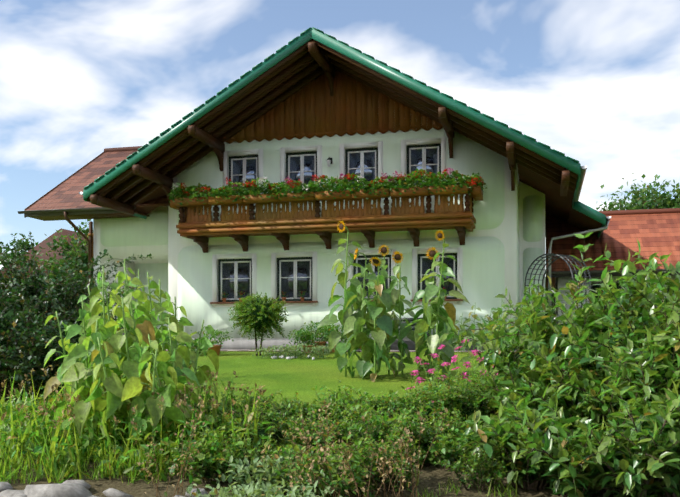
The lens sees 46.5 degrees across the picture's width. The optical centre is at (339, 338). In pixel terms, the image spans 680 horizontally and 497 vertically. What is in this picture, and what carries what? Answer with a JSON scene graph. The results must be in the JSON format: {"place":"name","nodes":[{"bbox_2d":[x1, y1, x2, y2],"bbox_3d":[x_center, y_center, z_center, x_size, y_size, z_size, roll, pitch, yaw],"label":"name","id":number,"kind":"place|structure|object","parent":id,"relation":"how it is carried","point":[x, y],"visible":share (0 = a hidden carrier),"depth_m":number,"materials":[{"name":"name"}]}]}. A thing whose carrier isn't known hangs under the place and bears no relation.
{"place":"outdoors","nodes":[
{"label":"outdoors","id":0,"kind":"place"},
{"bbox_2d":[88,221,92,260],"bbox_3d":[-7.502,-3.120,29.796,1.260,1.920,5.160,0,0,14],"label":"wooden post","id":1,"kind":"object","parent":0,"point":[90,234],"depth_m":27.46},
{"bbox_2d":[93,206,167,334],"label":"wing walls","id":2,"kind":"structure","parent":0,"point":[159,253],"depth_m":25.54,"materials":[{"name":"white paint"}]},
{"bbox_2d":[26,150,167,209],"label":"wing roof","id":3,"kind":"structure","parent":2,"relation":"on","point":[65,195],"depth_m":26.30,"materials":[{"name":"red tile"}]},
{"bbox_2d":[18,146,149,302],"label":"roof trim","id":4,"kind":"structure","parent":3,"relation":"attached to","point":[68,215],"depth_m":24.92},
{"bbox_2d":[100,210,167,328],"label":"green wing fields","id":5,"kind":"structure","parent":2,"relation":"attached to","point":[152,229],"depth_m":25.32,"materials":[{"name":"green paint"}]},
{"bbox_2d":[0,351,677,496],"bbox_3d":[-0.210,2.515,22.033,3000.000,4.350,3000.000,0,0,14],"label":"ground","id":6,"kind":"structure","parent":0,"point":[304,375],"depth_m":12.65,"materials":[{"name":"green plant"}]},
{"bbox_2d":[0,238,38,265],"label":"tree","id":7,"kind":"object","parent":6,"relation":"on","point":[28,245],"depth_m":78.64,"materials":[{"name":"green plant"}]},
{"bbox_2d":[0,228,92,293],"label":"neighbour house","id":8,"kind":"structure","parent":6,"relation":"on","point":[43,245],"depth_m":62.25,"materials":[{"name":"brown tile"}]},
{"bbox_2d":[28,219,92,303],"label":"bush","id":9,"kind":"object","parent":6,"relation":"on","point":[82,256],"depth_m":45.38,"materials":[{"name":"green plant"}]},
{"bbox_2d":[0,232,151,402],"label":"shrub","id":10,"kind":"object","parent":6,"relation":"on","point":[21,296],"depth_m":11.59,"materials":[{"name":"green plant"}]},
{"bbox_2d":[0,480,207,496],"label":"bank rocks","id":11,"kind":"object","parent":6,"relation":"on","point":[73,488],"visible":0.96,"depth_m":6.65,"materials":[{"name":"grey stone"}]},
{"bbox_2d":[43,259,218,458],"bbox_3d":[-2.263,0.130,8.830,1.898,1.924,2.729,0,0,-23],"label":"sunflower leaves","id":12,"kind":"object","parent":6,"relation":"on","point":[120,392],"visible":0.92,"depth_m":8.26,"materials":[{"name":"green plant"}]},
{"bbox_2d":[0,386,304,485],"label":"bank weeds","id":13,"kind":"object","parent":6,"relation":"on","point":[95,423],"visible":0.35,"depth_m":7.81,"materials":[{"name":"green plant"}]},
{"bbox_2d":[1,363,449,496],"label":"shrubs","id":14,"kind":"object","parent":6,"relation":"on","point":[68,399],"visible":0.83,"depth_m":6.87,"materials":[{"name":"green plant"}]},
{"bbox_2d":[164,451,341,496],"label":"herb clumps","id":15,"kind":"object","parent":6,"relation":"on","point":[261,485],"visible":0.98,"depth_m":6.40,"materials":[{"name":"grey plant"}]},
{"bbox_2d":[227,292,288,355],"bbox_3d":[-2.009,-0.379,19.592,1.609,1.598,1.510,0,0,14],"label":"ball tree","id":16,"kind":"object","parent":6,"relation":"on","point":[240,307],"depth_m":19.34,"materials":[{"name":"green plant"}]},
{"bbox_2d":[0,364,518,496],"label":"grass tufts","id":17,"kind":"object","parent":6,"relation":"on","point":[51,469],"visible":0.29,"depth_m":7.58,"materials":[{"name":"green plant"}]},
{"bbox_2d":[251,343,334,358],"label":"bed herbs","id":18,"kind":"object","parent":6,"relation":"on","point":[296,349],"visible":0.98,"depth_m":18.59,"materials":[{"name":"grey plant"}]},
{"bbox_2d":[271,355,314,359],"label":"white stones","id":19,"kind":"object","parent":6,"relation":"on","point":[283,357],"visible":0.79,"depth_m":18.63,"materials":[{"name":"white stone"}]},
{"bbox_2d":[146,404,445,496],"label":"dry stalks","id":20,"kind":"object","parent":6,"relation":"on","point":[413,480],"visible":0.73,"depth_m":6.48,"materials":[{"name":"green plant"}]},
{"bbox_2d":[208,296,445,354],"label":"flower pots","id":21,"kind":"object","parent":6,"relation":"on","point":[216,348],"visible":0.42,"depth_m":20.25,"materials":[{"name":"ceramic"}]},
{"bbox_2d":[171,367,508,496],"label":"shrubs","id":22,"kind":"object","parent":6,"relation":"on","point":[442,450],"visible":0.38,"depth_m":7.45,"materials":[{"name":"green plant"}]},
{"bbox_2d":[173,358,508,496],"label":"hedge","id":23,"kind":"object","parent":6,"relation":"on","point":[352,420],"depth_m":7.86,"materials":[{"name":"green plant"}]},
{"bbox_2d":[168,291,519,353],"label":"shrubs","id":24,"kind":"object","parent":6,"relation":"on","point":[308,338],"visible":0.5,"depth_m":20.39,"materials":[{"name":"green plant"}]},
{"bbox_2d":[180,340,515,349],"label":"plinth","id":25,"kind":"structure","parent":6,"relation":"on","point":[247,344],"depth_m":22.47,"materials":[{"name":"grey concrete"}]},
{"bbox_2d":[337,226,448,381],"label":"sunflower stems","id":26,"kind":"object","parent":6,"relation":"on","point":[399,316],"visible":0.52,"depth_m":14.02,"materials":[{"name":"green plant"}]},
{"bbox_2d":[317,238,470,381],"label":"sunflower leaves","id":27,"kind":"object","parent":6,"relation":"on","point":[354,322],"visible":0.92,"depth_m":14.02,"materials":[{"name":"green plant"}]},
{"bbox_2d":[409,344,493,407],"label":"cosmos","id":28,"kind":"object","parent":6,"relation":"on","point":[447,371],"depth_m":11.83,"materials":[{"name":"green plant"}]},
{"bbox_2d":[452,301,515,353],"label":"young sunflowers leaves","id":29,"kind":"object","parent":6,"relation":"on","point":[458,344],"visible":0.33,"depth_m":19.33,"materials":[{"name":"green plant"}]},
{"bbox_2d":[517,173,544,331],"bbox_3d":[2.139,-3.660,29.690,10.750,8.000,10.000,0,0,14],"label":"house wall","id":30,"kind":"structure","parent":6,"relation":"on","point":[525,190],"depth_m":23.68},
{"bbox_2d":[176,188,475,252],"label":"balcony","id":31,"kind":"structure","parent":30,"relation":"attached to","point":[368,221],"depth_m":21.02,"materials":[{"name":"brown wood"}]},
{"bbox_2d":[170,184,482,209],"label":"flower boxes","id":32,"kind":"object","parent":31,"relation":"on","point":[477,193],"visible":0.77,"depth_m":20.64,"materials":[{"name":"brown wood"}]},
{"bbox_2d":[167,168,486,205],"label":"balcony plants","id":33,"kind":"object","parent":32,"relation":"in","point":[285,188],"visible":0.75,"depth_m":20.55,"materials":[{"name":"green plant"}]},
{"bbox_2d":[231,168,453,189],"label":"flowers","id":34,"kind":"object","parent":31,"relation":"on","point":[345,177],"visible":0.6,"depth_m":20.24,"materials":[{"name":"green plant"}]},
{"bbox_2d":[327,157,331,166],"bbox_3d":[-0.291,-4.900,21.917,0.150,0.280,0.264,0,0,14],"label":"wall lamp","id":35,"kind":"object","parent":30,"relation":"attached to","point":[329,160],"visible":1,"depth_m":21.82,"materials":[{"name":"grey metal"}]},
{"bbox_2d":[225,69,442,143],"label":"gable boards","id":36,"kind":"object","parent":30,"relation":"attached to","point":[350,107],"visible":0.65,"depth_m":21.98,"materials":[{"name":"brown wood"}]},
{"bbox_2d":[178,128,504,337],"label":"green facade fields","id":37,"kind":"structure","parent":30,"relation":"attached to","point":[483,271],"depth_m":21.99,"materials":[{"name":"paint"}]},
{"bbox_2d":[83,27,605,237],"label":"roof","id":38,"kind":"structure","parent":30,"relation":"attached to","point":[151,169],"depth_m":21.10,"materials":[{"name":"brown wood"}]},
{"bbox_2d":[79,166,611,316],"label":"gutters","id":39,"kind":"object","parent":38,"relation":"attached to","point":[582,176],"visible":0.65,"depth_m":23.06,"materials":[{"name":"silver metal"}]},
{"bbox_2d":[524,253,590,315],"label":"rose arch","id":40,"kind":"structure","parent":6,"relation":"on","point":[562,257],"depth_m":21.19,"materials":[{"name":"grey metal"}]},
{"bbox_2d":[439,232,679,496],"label":"bush","id":41,"kind":"object","parent":6,"relation":"on","point":[541,345],"depth_m":6.94,"materials":[{"name":"green plant"}]},
{"bbox_2d":[596,173,679,210],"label":"tree","id":42,"kind":"object","parent":6,"relation":"on","point":[653,199],"depth_m":55.01,"materials":[{"name":"green plant"}]},
{"bbox_2d":[0,0,679,318],"label":"sky","id":43,"kind":"structure","parent":0,"point":[596,83],"materials":[{"name":"blue"}]},
{"bbox_2d":[165,349,515,352],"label":"paving","id":44,"kind":"structure","parent":0,"point":[253,350],"depth_m":21.07,"materials":[{"name":"stone"}]},
{"bbox_2d":[393,318,428,335],"bbox_3d":[1.792,-0.152,21.185,1.200,0.915,0.510,0,0,14],"label":"garden bench","id":45,"kind":"object","parent":44,"relation":"on","point":[411,319],"visible":0.06,"depth_m":21.37,"materials":[{"name":"grey paint"}]},
{"bbox_2d":[168,131,518,339],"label":"trim","id":46,"kind":"structure","parent":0,"point":[505,232],"depth_m":21.64,"materials":[{"name":"white paint"}]},
{"bbox_2d":[210,137,462,306],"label":"house windows","id":47,"kind":"structure","parent":46,"relation":"in","point":[296,272],"depth_m":22.27,"materials":[{"name":"white wood"}]},
{"bbox_2d":[337,221,443,266],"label":"sunflower petals","id":48,"kind":"object","parent":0,"point":[395,253],"visible":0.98,"depth_m":13.97,"materials":[{"name":"yellow plant"}]},
{"bbox_2d":[339,224,442,263],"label":"sunflower centers","id":49,"kind":"structure","parent":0,"point":[432,253],"depth_m":13.94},
{"bbox_2d":[405,339,497,401],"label":"pink flowers","id":50,"kind":"object","parent":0,"point":[474,352],"visible":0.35,"depth_m":11.54,"materials":[{"name":"pink plant"}]},
{"bbox_2d":[545,277,554,319],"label":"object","id":51,"kind":"object","parent":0,"point":[552,295],"depth_m":108.00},
{"bbox_2d":[546,213,679,287],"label":"garage roof","id":52,"kind":"structure","parent":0,"point":[620,235],"depth_m":25.17,"materials":[{"name":"red tile"}]},
{"bbox_2d":[545,208,679,276],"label":"garage roof trim","id":53,"kind":"structure","parent":52,"relation":"attached to","point":[594,273],"depth_m":25.71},
{"bbox_2d":[555,275,679,323],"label":"garage walls","id":54,"kind":"structure","parent":0,"point":[560,282],"depth_m":24.42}
]}

